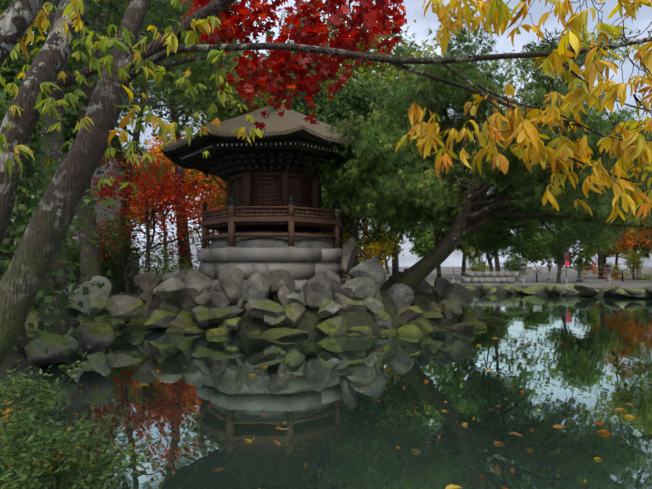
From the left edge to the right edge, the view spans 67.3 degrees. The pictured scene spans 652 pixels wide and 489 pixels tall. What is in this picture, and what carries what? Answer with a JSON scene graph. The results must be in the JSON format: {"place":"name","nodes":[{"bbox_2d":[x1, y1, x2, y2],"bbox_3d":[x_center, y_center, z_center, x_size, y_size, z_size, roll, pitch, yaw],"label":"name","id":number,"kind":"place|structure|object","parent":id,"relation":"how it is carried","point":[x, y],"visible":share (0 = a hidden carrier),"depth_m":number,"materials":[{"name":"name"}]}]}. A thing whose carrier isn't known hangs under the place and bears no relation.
{"place":"outdoors","nodes":[
{"label":"outdoors","id":0,"kind":"place"},
{"bbox_2d":[0,293,651,488],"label":"pond water","id":1,"kind":"structure","parent":0,"point":[329,408],"depth_m":5.49,"materials":[{"name":"green liquid"}]},
{"bbox_2d":[54,306,651,488],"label":"floating leaves","id":2,"kind":"object","parent":1,"relation":"on","point":[451,486],"visible":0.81,"depth_m":4.72,"materials":[{"name":"orange plant"}]},
{"bbox_2d":[0,267,651,463],"bbox_3d":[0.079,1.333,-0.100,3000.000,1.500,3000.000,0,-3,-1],"label":"ground","id":3,"kind":"structure","parent":0,"point":[14,357],"depth_m":12.16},
{"bbox_2d":[0,360,166,488],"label":"shrub","id":4,"kind":"object","parent":3,"relation":"on","point":[37,460],"depth_m":3.19,"materials":[{"name":"green plant"}]},
{"bbox_2d":[0,0,403,283],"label":"tree","id":5,"kind":"object","parent":3,"relation":"on","point":[212,81],"depth_m":24.29,"materials":[{"name":"plant"}]},
{"bbox_2d":[82,237,506,339],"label":"rocks","id":6,"kind":"object","parent":3,"relation":"on","point":[195,294],"visible":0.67,"depth_m":11.58,"materials":[{"name":"grey stone"}]},
{"bbox_2d":[197,248,343,289],"bbox_3d":[-1.486,0.869,14.214,4.193,1.400,4.193,0,-3,-1],"label":"stone base","id":7,"kind":"object","parent":6,"relation":"on","point":[301,266],"visible":0.44,"depth_m":12.35,"materials":[{"name":"grey stone"}]},
{"bbox_2d":[208,230,332,248],"bbox_3d":[-1.486,-0.105,14.258,3.800,0.550,3.800,0,-3,-1],"label":"pavilion mound","id":8,"kind":"object","parent":7,"relation":"on","point":[267,242],"visible":0.52,"depth_m":12.67,"materials":[{"name":"grey stone"}]},
{"bbox_2d":[201,142,342,232],"bbox_3d":[-1.486,-1.444,14.317,4.044,2.110,4.044,0,-3,-1],"label":"timber pavilion","id":9,"kind":"object","parent":8,"relation":"on","point":[261,188],"visible":0.6,"depth_m":13.15,"materials":[{"name":"brown wood"}]},
{"bbox_2d":[205,149,340,182],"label":"roof brackets","id":10,"kind":"object","parent":9,"relation":"on","point":[223,166],"visible":0.48,"depth_m":12.89,"materials":[{"name":"brown wood"}]},
{"bbox_2d":[176,139,354,175],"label":"roof eaves","id":11,"kind":"object","parent":10,"relation":"on","point":[195,161],"visible":0.23,"depth_m":12.41,"materials":[{"name":"brown wood"}]},
{"bbox_2d":[161,105,367,176],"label":"pavilion roof","id":12,"kind":"structure","parent":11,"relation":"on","point":[290,124],"depth_m":12.00,"materials":[{"name":"tile"}]},
{"bbox_2d":[181,142,353,171],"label":"rafter ends","id":13,"kind":"object","parent":11,"relation":"attached to","point":[261,144],"visible":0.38,"depth_m":11.99,"materials":[{"name":"beige wood"}]},
{"bbox_2d":[200,247,340,248],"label":"post bases","id":14,"kind":"object","parent":7,"relation":"on","point":[286,247],"visible":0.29,"depth_m":12.40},
{"bbox_2d":[202,204,342,248],"bbox_3d":[-1.486,-0.390,14.270,3.991,1.060,3.991,0,-3,-1],"label":"balcony railing","id":15,"kind":"object","parent":14,"relation":"on","point":[230,217],"visible":0.79,"depth_m":12.50,"materials":[{"name":"brown wood"}]},
{"bbox_2d":[202,194,341,215],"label":"railing post finials","id":16,"kind":"object","parent":15,"relation":"on","point":[290,200],"visible":0.56,"depth_m":12.52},
{"bbox_2d":[132,277,634,332],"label":"grass tufts","id":17,"kind":"object","parent":6,"relation":"on","point":[414,302],"visible":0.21,"depth_m":11.97,"materials":[{"name":"green plant"}]},
{"bbox_2d":[11,144,626,271],"bbox_3d":[-0.054,-3.024,30.864,45.978,11.100,14.775,0,-3,-1],"label":"building plaster","id":18,"kind":"object","parent":3,"relation":"on","point":[118,204],"visible":0.1,"depth_m":34.88,"materials":[{"name":"white paint"}]},
{"bbox_2d":[64,122,139,253],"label":"building roofs","id":19,"kind":"structure","parent":18,"relation":"on","point":[124,160],"depth_m":36.79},
{"bbox_2d":[5,259,642,290],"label":"stone walls","id":20,"kind":"structure","parent":3,"relation":"on","point":[477,277],"depth_m":33.27,"materials":[{"name":"grey stone"}]},
{"bbox_2d":[0,0,651,372],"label":"tree","id":21,"kind":"object","parent":3,"relation":"on","point":[366,87],"depth_m":18.59,"materials":[{"name":"green plant"}]},
{"bbox_2d":[0,0,651,369],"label":"tree","id":22,"kind":"object","parent":3,"relation":"on","point":[499,16],"depth_m":3.72,"materials":[{"name":"yellow plant"}]},
{"bbox_2d":[180,0,406,130],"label":"maple","id":23,"kind":"object","parent":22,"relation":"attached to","point":[367,13],"depth_m":4.58,"materials":[{"name":"red plant"}]},
{"bbox_2d":[24,275,651,366],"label":"shore rocks","id":24,"kind":"object","parent":3,"relation":"on","point":[36,354],"visible":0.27,"depth_m":9.23,"materials":[{"name":"grey stone"}]},
{"bbox_2d":[301,10,651,297],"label":"island pine","id":25,"kind":"object","parent":3,"relation":"on","point":[373,156],"depth_m":11.64,"materials":[{"name":"green plant"}]},
{"bbox_2d":[453,254,651,285],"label":"steel posts","id":26,"kind":"object","parent":3,"relation":"on","point":[523,275],"visible":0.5,"depth_m":29.06,"materials":[{"name":"grey metal"}]},
{"bbox_2d":[434,270,648,272],"bbox_3d":[12.363,1.608,29.012,12.958,0.144,0.119,0,-3,7],"label":"post rope","id":27,"kind":"object","parent":26,"relation":"attached to","point":[539,272],"visible":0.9,"depth_m":28.96,"materials":[{"name":"brown"}]},
{"bbox_2d":[25,0,651,266],"label":"sky","id":28,"kind":"structure","parent":0,"point":[414,10],"materials":[{"name":"white"}]}
]}

